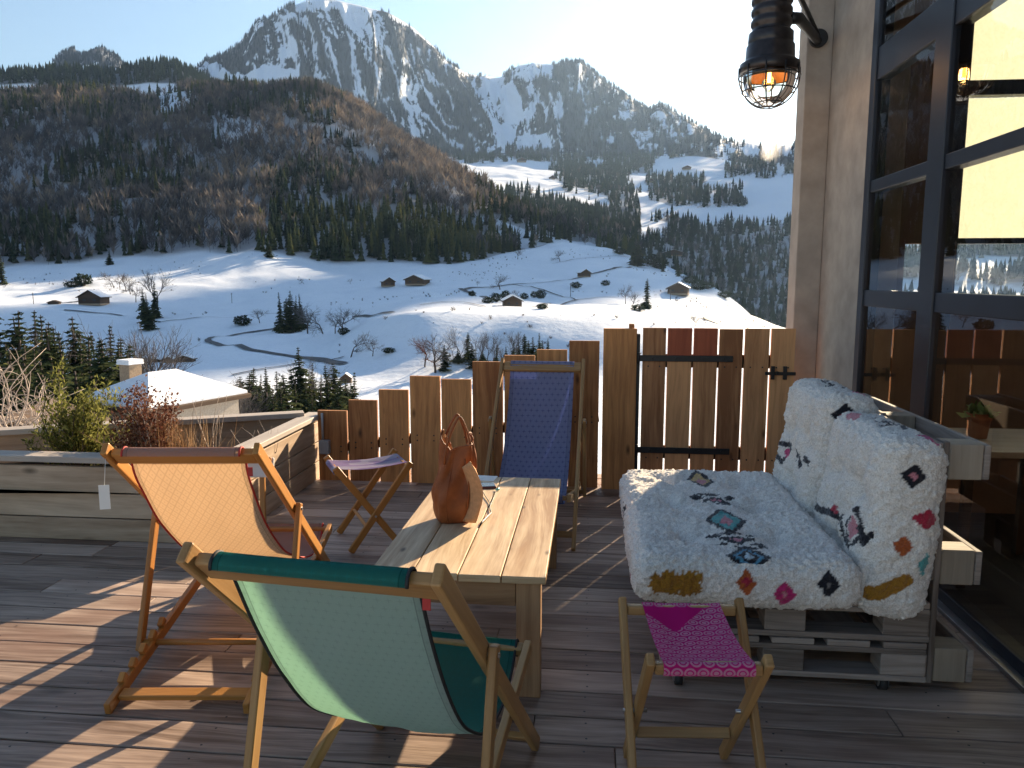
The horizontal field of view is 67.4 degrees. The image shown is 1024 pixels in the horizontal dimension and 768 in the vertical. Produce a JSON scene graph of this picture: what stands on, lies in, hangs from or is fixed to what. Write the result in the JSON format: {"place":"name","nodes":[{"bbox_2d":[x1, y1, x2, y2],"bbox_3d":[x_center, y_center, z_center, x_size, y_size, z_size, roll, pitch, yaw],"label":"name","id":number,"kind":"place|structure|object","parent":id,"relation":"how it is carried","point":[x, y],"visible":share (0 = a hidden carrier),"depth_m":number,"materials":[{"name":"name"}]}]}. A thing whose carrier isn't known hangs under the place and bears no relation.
{"place":"outdoors","nodes":[
{"label":"outdoors","id":0,"kind":"place"},
{"bbox_2d":[205,328,346,364],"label":"road","id":1,"kind":"structure","parent":0,"point":[209,340],"depth_m":239.29,"materials":[{"name":"grey asphalt"}]},
{"bbox_2d":[0,0,800,145],"label":"sky","id":2,"kind":"structure","parent":0,"point":[688,55],"materials":[{"name":"white"}]},
{"bbox_2d":[0,68,1023,473],"bbox_3d":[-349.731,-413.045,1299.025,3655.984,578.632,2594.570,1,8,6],"label":"terrain","id":3,"kind":"structure","parent":0,"point":[222,286],"depth_m":481.56,"materials":[{"name":"white snow"}]},
{"bbox_2d":[0,317,13,409],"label":"spruce tree","id":4,"kind":"object","parent":3,"relation":"on","point":[1,343],"visible":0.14,"depth_m":91.58,"materials":[{"name":"green plant"}]},
{"bbox_2d":[0,344,20,413],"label":"spruce tree","id":5,"kind":"object","parent":3,"relation":"on","point":[5,356],"visible":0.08,"depth_m":82.75,"materials":[{"name":"green plant"}]},
{"bbox_2d":[2,311,32,395],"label":"spruce tree","id":6,"kind":"object","parent":3,"relation":"on","point":[18,338],"visible":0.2,"depth_m":92.70,"materials":[{"name":"green plant"}]},
{"bbox_2d":[2,317,32,376],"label":"spruce tree","id":7,"kind":"object","parent":3,"relation":"on","point":[11,332],"visible":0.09,"depth_m":103.19,"materials":[{"name":"green plant"}]},
{"bbox_2d":[1,357,38,415],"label":"spruce tree","id":8,"kind":"object","parent":3,"relation":"on","point":[23,366],"visible":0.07,"depth_m":53.25,"materials":[{"name":"green plant"}]},
{"bbox_2d":[0,350,40,416],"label":"spruce tree","id":9,"kind":"object","parent":3,"relation":"on","point":[12,375],"visible":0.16,"depth_m":57.26,"materials":[{"name":"green plant"}]},
{"bbox_2d":[0,343,50,426],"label":"bare shrub","id":10,"kind":"object","parent":3,"relation":"on","point":[10,412],"visible":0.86,"depth_m":7.18,"materials":[{"name":"beige plant"}]},
{"bbox_2d":[25,310,43,363],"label":"spruce tree","id":11,"kind":"object","parent":3,"relation":"on","point":[35,324],"visible":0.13,"depth_m":106.30,"materials":[{"name":"green plant"}]},
{"bbox_2d":[15,362,69,405],"bbox_3d":[-30.694,5.684,51.070,12.977,14.372,16.025,7,10,41],"label":"spruce tree","id":12,"kind":"object","parent":3,"relation":"on","point":[41,372],"visible":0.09,"depth_m":49.85,"materials":[{"name":"green plant"}]},
{"bbox_2d":[22,329,81,396],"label":"spruce tree","id":13,"kind":"object","parent":3,"relation":"on","point":[50,363],"visible":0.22,"depth_m":83.77,"materials":[{"name":"green plant"}]},
{"bbox_2d":[36,327,71,391],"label":"spruce tree","id":14,"kind":"object","parent":3,"relation":"on","point":[41,355],"visible":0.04,"depth_m":89.80,"materials":[{"name":"green plant"}]},
{"bbox_2d":[0,398,109,426],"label":"bare shrub","id":15,"kind":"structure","parent":3,"relation":"on","point":[25,415],"depth_m":16.10,"materials":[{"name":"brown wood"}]},
{"bbox_2d":[0,379,118,425],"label":"bare shrub","id":16,"kind":"object","parent":3,"relation":"on","point":[36,414],"visible":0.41,"depth_m":7.62,"materials":[{"name":"beige plant"}]},
{"bbox_2d":[51,331,74,393],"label":"spruce tree","id":17,"kind":"object","parent":3,"relation":"on","point":[58,339],"visible":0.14,"depth_m":84.92,"materials":[{"name":"green plant"}]},
{"bbox_2d":[54,368,74,404],"bbox_3d":[-32.069,5.718,56.704,9.434,14.296,8.374,0,8,1],"label":"spruce tree","id":18,"kind":"object","parent":3,"relation":"on","point":[67,383],"visible":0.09,"depth_m":55.50,"materials":[{"name":"green plant"}]},
{"bbox_2d":[23,314,123,377],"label":"bare tree","id":19,"kind":"object","parent":3,"relation":"on","point":[34,339],"visible":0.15,"depth_m":97.63,"materials":[{"name":"brown plant"}]},
{"bbox_2d":[61,317,96,376],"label":"spruce tree","id":20,"kind":"object","parent":3,"relation":"on","point":[74,347],"visible":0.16,"depth_m":100.41,"materials":[{"name":"green plant"}]},
{"bbox_2d":[74,334,88,388],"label":"spruce tree","id":21,"kind":"object","parent":3,"relation":"on","point":[80,355],"visible":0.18,"depth_m":91.87,"materials":[{"name":"green plant"}]},
{"bbox_2d":[71,273,92,285],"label":"round bush","id":22,"kind":"object","parent":3,"relation":"on","point":[86,280],"visible":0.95,"depth_m":489.68,"materials":[{"name":"green plant"}]},
{"bbox_2d":[72,336,97,394],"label":"spruce tree","id":23,"kind":"object","parent":3,"relation":"on","point":[83,368],"visible":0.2,"depth_m":83.32,"materials":[{"name":"green plant"}]},
{"bbox_2d":[61,371,112,420],"bbox_3d":[-30.522,5.833,55.959,9.409,13.755,9.930,3,8,19],"label":"spruce tree","id":24,"kind":"object","parent":3,"relation":"on","point":[75,379],"visible":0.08,"depth_m":54.33,"materials":[{"name":"green plant"}]},
{"bbox_2d":[75,290,110,305],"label":"chalet","id":25,"kind":"object","parent":3,"relation":"on","point":[92,297],"visible":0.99,"depth_m":410.32,"materials":[{"name":"wood"}]},
{"bbox_2d":[84,341,119,393],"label":"spruce tree","id":26,"kind":"object","parent":3,"relation":"on","point":[103,364],"visible":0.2,"depth_m":79.23,"materials":[{"name":"green plant"}]},
{"bbox_2d":[107,343,122,380],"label":"spruce tree","id":27,"kind":"object","parent":3,"relation":"on","point":[117,377],"visible":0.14,"depth_m":90.73,"materials":[{"name":"green plant"}]},
{"bbox_2d":[135,292,148,323],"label":"spruce tree","id":28,"kind":"object","parent":3,"relation":"on","point":[142,306],"visible":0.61,"depth_m":360.32,"materials":[{"name":"green plant"}]},
{"bbox_2d":[108,324,186,375],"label":"bare tree","id":29,"kind":"object","parent":3,"relation":"on","point":[140,356],"visible":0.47,"depth_m":100.42,"materials":[{"name":"brown plant"}]},
{"bbox_2d":[137,294,160,330],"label":"spruce tree","id":30,"kind":"object","parent":3,"relation":"on","point":[147,322],"visible":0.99,"depth_m":341.01,"materials":[{"name":"green plant"}]},
{"bbox_2d":[134,269,176,308],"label":"bare tree","id":31,"kind":"object","parent":3,"relation":"on","point":[151,281],"visible":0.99,"depth_m":396.54,"materials":[{"name":"brown plant"}]},
{"bbox_2d":[150,281,163,318],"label":"spruce tree","id":32,"kind":"object","parent":3,"relation":"on","point":[154,307],"visible":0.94,"depth_m":379.16,"materials":[{"name":"green plant"}]},
{"bbox_2d":[125,321,200,372],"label":"bare tree","id":33,"kind":"object","parent":3,"relation":"on","point":[179,346],"visible":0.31,"depth_m":112.89,"materials":[{"name":"brown plant"}]},
{"bbox_2d":[128,337,199,371],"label":"bare tree","id":34,"kind":"object","parent":3,"relation":"on","point":[151,367],"visible":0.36,"depth_m":112.09,"materials":[{"name":"brown plant"}]},
{"bbox_2d":[89,358,250,420],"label":"neighbour house","id":35,"kind":"structure","parent":3,"relation":"on","point":[188,387],"depth_m":60.56,"materials":[{"name":"white"}]},
{"bbox_2d":[233,315,251,325],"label":"round bush","id":36,"kind":"object","parent":3,"relation":"on","point":[246,320],"visible":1,"depth_m":358.27,"materials":[{"name":"green plant"}]},
{"bbox_2d":[244,373,260,411],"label":"spruce tree","id":37,"kind":"object","parent":3,"relation":"on","point":[249,384],"visible":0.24,"depth_m":109.79,"materials":[{"name":"green plant"}]},
{"bbox_2d":[233,377,284,413],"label":"bare tree","id":38,"kind":"object","parent":3,"relation":"on","point":[249,398],"visible":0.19,"depth_m":98.25,"materials":[{"name":"brown plant"}]},
{"bbox_2d":[252,377,276,411],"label":"spruce tree","id":39,"kind":"object","parent":3,"relation":"on","point":[266,390],"visible":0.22,"depth_m":104.03,"materials":[{"name":"green plant"}]},
{"bbox_2d":[272,293,284,330],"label":"spruce tree","id":40,"kind":"object","parent":3,"relation":"on","point":[279,316],"visible":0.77,"depth_m":344.75,"materials":[{"name":"green plant"}]},
{"bbox_2d":[275,381,288,411],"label":"spruce tree","id":41,"kind":"object","parent":3,"relation":"on","point":[280,406],"visible":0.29,"depth_m":98.89,"materials":[{"name":"green plant"}]},
{"bbox_2d":[275,299,289,332],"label":"spruce tree","id":42,"kind":"object","parent":3,"relation":"on","point":[282,326],"visible":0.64,"depth_m":336.67,"materials":[{"name":"green plant"}]},
{"bbox_2d":[276,375,300,410],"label":"spruce tree","id":43,"kind":"object","parent":3,"relation":"on","point":[287,394],"visible":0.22,"depth_m":101.52,"materials":[{"name":"green plant"}]},
{"bbox_2d":[279,292,301,332],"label":"spruce tree","id":44,"kind":"object","parent":3,"relation":"on","point":[290,327],"visible":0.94,"depth_m":334.42,"materials":[{"name":"green plant"}]},
{"bbox_2d":[288,348,317,409],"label":"spruce tree","id":45,"kind":"object","parent":3,"relation":"on","point":[300,373],"visible":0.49,"depth_m":123.56,"materials":[{"name":"green plant"}]},
{"bbox_2d":[283,360,322,400],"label":"bare tree","id":46,"kind":"object","parent":3,"relation":"on","point":[309,377],"visible":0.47,"depth_m":128.15,"materials":[{"name":"brown plant"}]},
{"bbox_2d":[290,303,319,333],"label":"bare tree","id":47,"kind":"object","parent":3,"relation":"on","point":[303,314],"visible":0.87,"depth_m":313.96,"materials":[{"name":"brown plant"}]},
{"bbox_2d":[299,379,316,413],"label":"spruce tree","id":48,"kind":"object","parent":3,"relation":"on","point":[305,402],"visible":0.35,"depth_m":109.64,"materials":[{"name":"green plant"}]},
{"bbox_2d":[294,310,323,336],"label":"bare tree","id":49,"kind":"object","parent":3,"relation":"on","point":[310,315],"visible":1,"depth_m":267.26,"materials":[{"name":"brown plant"}]},
{"bbox_2d":[0,71,638,263],"bbox_3d":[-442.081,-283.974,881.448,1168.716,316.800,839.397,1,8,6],"label":"conifer forest","id":50,"kind":"object","parent":3,"relation":"on","point":[451,238],"visible":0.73,"depth_m":743.23,"materials":[{"name":"green plant"}]},
{"bbox_2d":[0,75,642,264],"bbox_3d":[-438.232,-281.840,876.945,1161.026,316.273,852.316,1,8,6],"label":"bare forest","id":51,"kind":"object","parent":3,"relation":"on","point":[427,164],"visible":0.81,"depth_m":834.51,"materials":[{"name":"plant"}]},
{"bbox_2d":[315,381,328,420],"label":"spruce tree","id":52,"kind":"object","parent":3,"relation":"on","point":[321,405],"visible":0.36,"depth_m":111.01,"materials":[{"name":"green plant"}]},
{"bbox_2d":[322,375,334,409],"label":"spruce tree","id":53,"kind":"object","parent":3,"relation":"on","point":[329,395],"visible":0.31,"depth_m":112.60,"materials":[{"name":"green plant"}]},
{"bbox_2d":[328,364,344,402],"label":"spruce tree","id":54,"kind":"object","parent":3,"relation":"on","point":[334,377],"visible":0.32,"depth_m":123.83,"materials":[{"name":"green plant"}]},
{"bbox_2d":[330,387,346,409],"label":"spruce tree","id":55,"kind":"object","parent":3,"relation":"on","point":[338,405],"visible":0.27,"depth_m":101.79,"materials":[{"name":"green plant"}]},
{"bbox_2d":[328,379,350,416],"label":"spruce tree","id":56,"kind":"object","parent":3,"relation":"on","point":[345,398],"visible":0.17,"depth_m":111.76,"materials":[{"name":"green plant"}]},
{"bbox_2d":[325,307,363,331],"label":"bare tree","id":57,"kind":"object","parent":3,"relation":"on","point":[346,315],"visible":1,"depth_m":252.01,"materials":[{"name":"brown plant"}]},
{"bbox_2d":[344,373,360,459],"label":"spruce tree","id":58,"kind":"object","parent":3,"relation":"on","point":[353,395],"visible":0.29,"depth_m":100.11,"materials":[{"name":"green plant"}]},
{"bbox_2d":[350,330,376,357],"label":"bare tree","id":59,"kind":"object","parent":3,"relation":"on","point":[360,343],"visible":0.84,"depth_m":211.69,"materials":[{"name":"brown plant"}]},
{"bbox_2d":[3,249,764,375],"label":"meadow scrub","id":60,"kind":"object","parent":3,"relation":"on","point":[725,304],"visible":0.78,"depth_m":397.23,"materials":[{"name":"plant"}]},
{"bbox_2d":[403,274,431,284],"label":"chalet","id":61,"kind":"object","parent":3,"relation":"on","point":[416,279],"visible":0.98,"depth_m":489.23,"materials":[{"name":"wood"}]},
{"bbox_2d":[409,335,440,366],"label":"bare tree","id":62,"kind":"object","parent":3,"relation":"on","point":[417,346],"visible":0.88,"depth_m":182.06,"materials":[{"name":"brown plant"}]},
{"bbox_2d":[413,333,455,372],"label":"bare tree","id":63,"kind":"object","parent":3,"relation":"on","point":[437,351],"visible":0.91,"depth_m":180.82,"materials":[{"name":"brown plant"}]},
{"bbox_2d":[438,346,451,371],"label":"spruce tree","id":64,"kind":"object","parent":3,"relation":"on","point":[445,364],"visible":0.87,"depth_m":183.86,"materials":[{"name":"green plant"}]},
{"bbox_2d":[465,344,477,368],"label":"spruce tree","id":65,"kind":"object","parent":3,"relation":"on","point":[471,358],"visible":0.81,"depth_m":186.80,"materials":[{"name":"green plant"}]},
{"bbox_2d":[464,332,490,360],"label":"bare tree","id":66,"kind":"object","parent":3,"relation":"on","point":[483,344],"visible":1,"depth_m":185.32,"materials":[{"name":"brown plant"}]},
{"bbox_2d":[0,54,1023,327],"bbox_3d":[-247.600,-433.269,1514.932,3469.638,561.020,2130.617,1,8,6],"label":"valley conifer forest","id":67,"kind":"object","parent":3,"relation":"on","point":[152,70],"visible":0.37,"depth_m":1394.53,"materials":[{"name":"green plant"}]},
{"bbox_2d":[501,294,523,306],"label":"chalet","id":68,"kind":"object","parent":3,"relation":"on","point":[512,300],"visible":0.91,"depth_m":266.17,"materials":[{"name":"wood"}]},
{"bbox_2d":[627,238,647,265],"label":"spruce tree","id":69,"kind":"object","parent":3,"relation":"on","point":[637,259],"visible":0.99,"depth_m":629.75,"materials":[{"name":"green plant"}]},
{"bbox_2d":[640,278,652,309],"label":"spruce tree","id":70,"kind":"object","parent":3,"relation":"on","point":[647,305],"visible":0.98,"depth_m":290.50,"materials":[{"name":"green plant"}]},
{"bbox_2d":[648,257,669,268],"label":"round bush","id":71,"kind":"object","parent":3,"relation":"on","point":[657,264],"visible":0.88,"depth_m":641.04,"materials":[{"name":"green plant"}]},
{"bbox_2d":[666,282,690,294],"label":"chalet","id":72,"kind":"object","parent":3,"relation":"on","point":[676,288],"visible":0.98,"depth_m":418.52,"materials":[{"name":"wood"}]},
{"bbox_2d":[688,279,708,289],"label":"round bush","id":73,"kind":"object","parent":3,"relation":"on","point":[697,285],"visible":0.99,"depth_m":490.51,"materials":[{"name":"green plant"}]},
{"bbox_2d":[455,152,1023,325],"bbox_3d":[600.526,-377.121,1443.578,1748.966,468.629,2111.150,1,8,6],"label":"valley bare forest","id":74,"kind":"object","parent":3,"relation":"on","point":[695,246],"visible":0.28,"depth_m":1104.82,"materials":[{"name":"brown plant"}]},
{"bbox_2d":[786,0,1023,692],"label":"chalet house","id":75,"kind":"structure","parent":3,"relation":"on","point":[909,128],"depth_m":4.58,"materials":[{"name":"paint"}]},
{"bbox_2d":[738,0,827,108],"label":"bulkhead lamp","id":76,"kind":"object","parent":75,"relation":"attached to","point":[772,60],"visible":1,"depth_m":4.49,"materials":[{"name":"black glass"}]},
{"bbox_2d":[852,0,1023,676],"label":"window frame","id":77,"kind":"structure","parent":75,"relation":"in","point":[945,27],"depth_m":3.58,"materials":[{"name":"paint"}]},
{"bbox_2d":[950,428,1023,587],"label":"side table","id":78,"kind":"object","parent":75,"relation":"on","point":[1006,443],"visible":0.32,"depth_m":3.74,"materials":[{"name":"brown wood"}]},
{"bbox_2d":[956,400,1000,438],"bbox_3d":[2.329,0.171,3.824,0.193,0.192,0.150,8,11,44],"label":"flower pot","id":79,"kind":"object","parent":78,"relation":"on","point":[980,416],"visible":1,"depth_m":3.79,"materials":[{"name":"ceramic"}]},
{"bbox_2d":[952,23,1023,292],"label":"end window frame","id":80,"kind":"structure","parent":75,"relation":"in","point":[1004,87],"depth_m":4.54,"materials":[{"name":"paint"}]},
{"bbox_2d":[53,0,1010,165],"bbox_3d":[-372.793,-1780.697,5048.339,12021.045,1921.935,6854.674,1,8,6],"label":"mountains","id":81,"kind":"structure","parent":0,"point":[511,111],"depth_m":2867.91,"materials":[{"name":"grey stone"}]},
{"bbox_2d":[52,0,794,164],"bbox_3d":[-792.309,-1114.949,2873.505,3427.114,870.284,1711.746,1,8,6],"label":"mountain forest","id":82,"kind":"object","parent":81,"relation":"on","point":[571,62],"visible":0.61,"depth_m":2853.58,"materials":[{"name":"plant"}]},
{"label":"deck floor joists","id":83,"kind":"structure","parent":0,"visible":0},
{"bbox_2d":[0,469,1023,767],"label":"deck floor","id":84,"kind":"structure","parent":83,"relation":"on","point":[68,621],"depth_m":2.73,"materials":[{"name":"brown wood"}]},
{"bbox_2d":[0,410,319,542],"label":"timber planter","id":85,"kind":"object","parent":84,"relation":"on","point":[39,498],"visible":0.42,"depth_m":4.33,"materials":[{"name":"brown wood"}]},
{"bbox_2d":[21,355,134,465],"bbox_3d":[-2.645,0.186,4.704,0.615,0.717,0.509,1,8,6],"label":"green shrub","id":86,"kind":"object","parent":85,"relation":"in","point":[80,426],"visible":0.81,"depth_m":4.66,"materials":[{"name":"green plant"}]},
{"bbox_2d":[102,374,183,447],"bbox_3d":[-2.183,0.257,4.562,0.440,0.612,0.458,-3,8,-23],"label":"dried shrub","id":87,"kind":"object","parent":85,"relation":"in","point":[144,413],"visible":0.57,"depth_m":4.52,"materials":[{"name":"brown plant"}]},
{"bbox_2d":[84,413,269,465],"bbox_3d":[-1.986,0.363,4.509,1.178,0.410,0.546,1,8,6],"label":"dry grass clump","id":88,"kind":"object","parent":85,"relation":"in","point":[191,438],"visible":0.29,"depth_m":4.50,"materials":[{"name":"brown plant"}]},
{"bbox_2d":[192,390,227,446],"bbox_3d":[-1.926,0.273,4.911,0.208,0.485,0.249,-4,9,-29],"label":"twig shrub","id":89,"kind":"object","parent":85,"relation":"in","point":[213,424],"visible":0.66,"depth_m":4.86,"materials":[{"name":"brown plant"}]},
{"bbox_2d":[98,443,331,713],"bbox_3d":[-1.132,0.588,3.158,0.593,0.910,1.279,0,8,0],"label":"deck chair","id":90,"kind":"object","parent":84,"relation":"on","point":[204,499],"visible":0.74,"depth_m":2.81,"materials":[{"name":"fabric"}]},
{"bbox_2d":[247,457,273,521],"bbox_3d":[-1.439,0.645,4.326,0.190,0.465,0.122,0,8,-3],"label":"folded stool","id":91,"kind":"object","parent":84,"relation":"on","point":[258,472],"visible":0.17,"depth_m":4.33,"materials":[{"name":"grey wood"}]},
{"bbox_2d":[176,542,539,767],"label":"deck chair","id":92,"kind":"object","parent":84,"relation":"on","point":[339,642],"visible":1,"depth_m":1.63,"materials":[{"name":"green fabric"}]},
{"bbox_2d":[323,448,413,553],"bbox_3d":[-0.804,0.644,4.295,0.431,0.479,0.377,-3,8,-23],"label":"folding stool","id":93,"kind":"object","parent":84,"relation":"on","point":[381,464],"visible":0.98,"depth_m":4.19,"materials":[{"name":"brown wood"}]},
{"bbox_2d":[317,340,599,487],"bbox_3d":[-0.397,0.347,5.503,2.029,1.335,0.084,1,8,6],"label":"board fence","id":94,"kind":"object","parent":84,"relation":"on","point":[430,396],"visible":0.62,"depth_m":5.46,"materials":[{"name":"brown wood"}]},
{"bbox_2d":[318,413,330,453],"bbox_3d":[-1.354,0.358,5.536,0.075,0.295,0.050,1,8,6],"label":"socket box","id":95,"kind":"object","parent":94,"relation":"attached to","point":[324,446],"visible":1,"depth_m":5.53,"materials":[{"name":"grey plastic"}]},
{"bbox_2d":[375,477,560,697],"bbox_3d":[-0.122,0.787,3.315,0.612,0.450,1.319,1,8,6],"label":"coffee table","id":96,"kind":"object","parent":84,"relation":"on","point":[504,553],"visible":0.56,"depth_m":2.88,"materials":[{"name":"brown wood"}]},
{"bbox_2d":[431,414,482,523],"bbox_3d":[-0.231,0.352,3.191,0.195,0.445,0.210,-2,8,-14],"label":"leather bag","id":97,"kind":"object","parent":96,"relation":"on","point":[457,492],"visible":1,"depth_m":3.16,"materials":[{"name":"leather"}]},
{"bbox_2d":[484,358,586,550],"bbox_3d":[0.147,0.357,4.684,0.607,0.956,1.260,1,8,8],"label":"deck chair","id":98,"kind":"object","parent":84,"relation":"on","point":[538,430],"visible":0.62,"depth_m":4.82,"materials":[{"name":"blue fabric"}]},
{"bbox_2d":[601,324,639,489],"bbox_3d":[0.754,0.309,5.355,0.250,1.455,0.090,1,8,6],"label":"gate post","id":99,"kind":"object","parent":84,"relation":"on","point":[620,399],"visible":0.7,"depth_m":5.29,"materials":[{"name":"brown wood"}]},
{"bbox_2d":[635,328,795,474],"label":"wooden gate","id":100,"kind":"structure","parent":99,"relation":"attached to","point":[679,360],"depth_m":5.25,"materials":[{"name":"brown wood"}]},
{"bbox_2d":[618,597,774,767],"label":"folding stool","id":101,"kind":"object","parent":84,"relation":"on","point":[691,639],"visible":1,"depth_m":2.12,"materials":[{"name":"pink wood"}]},
{"bbox_2d":[649,393,991,689],"bbox_3d":[1.142,0.562,3.280,1.090,0.905,1.290,1,8,6],"label":"pallet sofa","id":102,"kind":"object","parent":84,"relation":"on","point":[927,644],"visible":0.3,"depth_m":2.69,"materials":[{"name":"brown wood"}]},
{"bbox_2d":[619,469,862,610],"bbox_3d":[0.857,0.591,3.210,0.786,0.227,1.315,1,8,6],"label":"seat cushion","id":103,"kind":"object","parent":102,"relation":"on","point":[757,539],"visible":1,"depth_m":2.72,"materials":[{"name":"fabric"}]},
{"bbox_2d":[772,378,879,517],"bbox_3d":[1.380,0.327,3.429,0.317,0.675,0.654,1,8,6],"label":"back cushion","id":104,"kind":"object","parent":102,"relation":"on","point":[815,407],"visible":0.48,"depth_m":3.26,"materials":[{"name":"fabric"}]},
{"bbox_2d":[814,411,948,619],"bbox_3d":[1.337,0.456,2.832,0.316,0.655,0.636,1,8,6],"label":"back cushion","id":105,"kind":"object","parent":102,"relation":"on","point":[882,488],"visible":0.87,"depth_m":2.56,"materials":[{"name":"fabric"}]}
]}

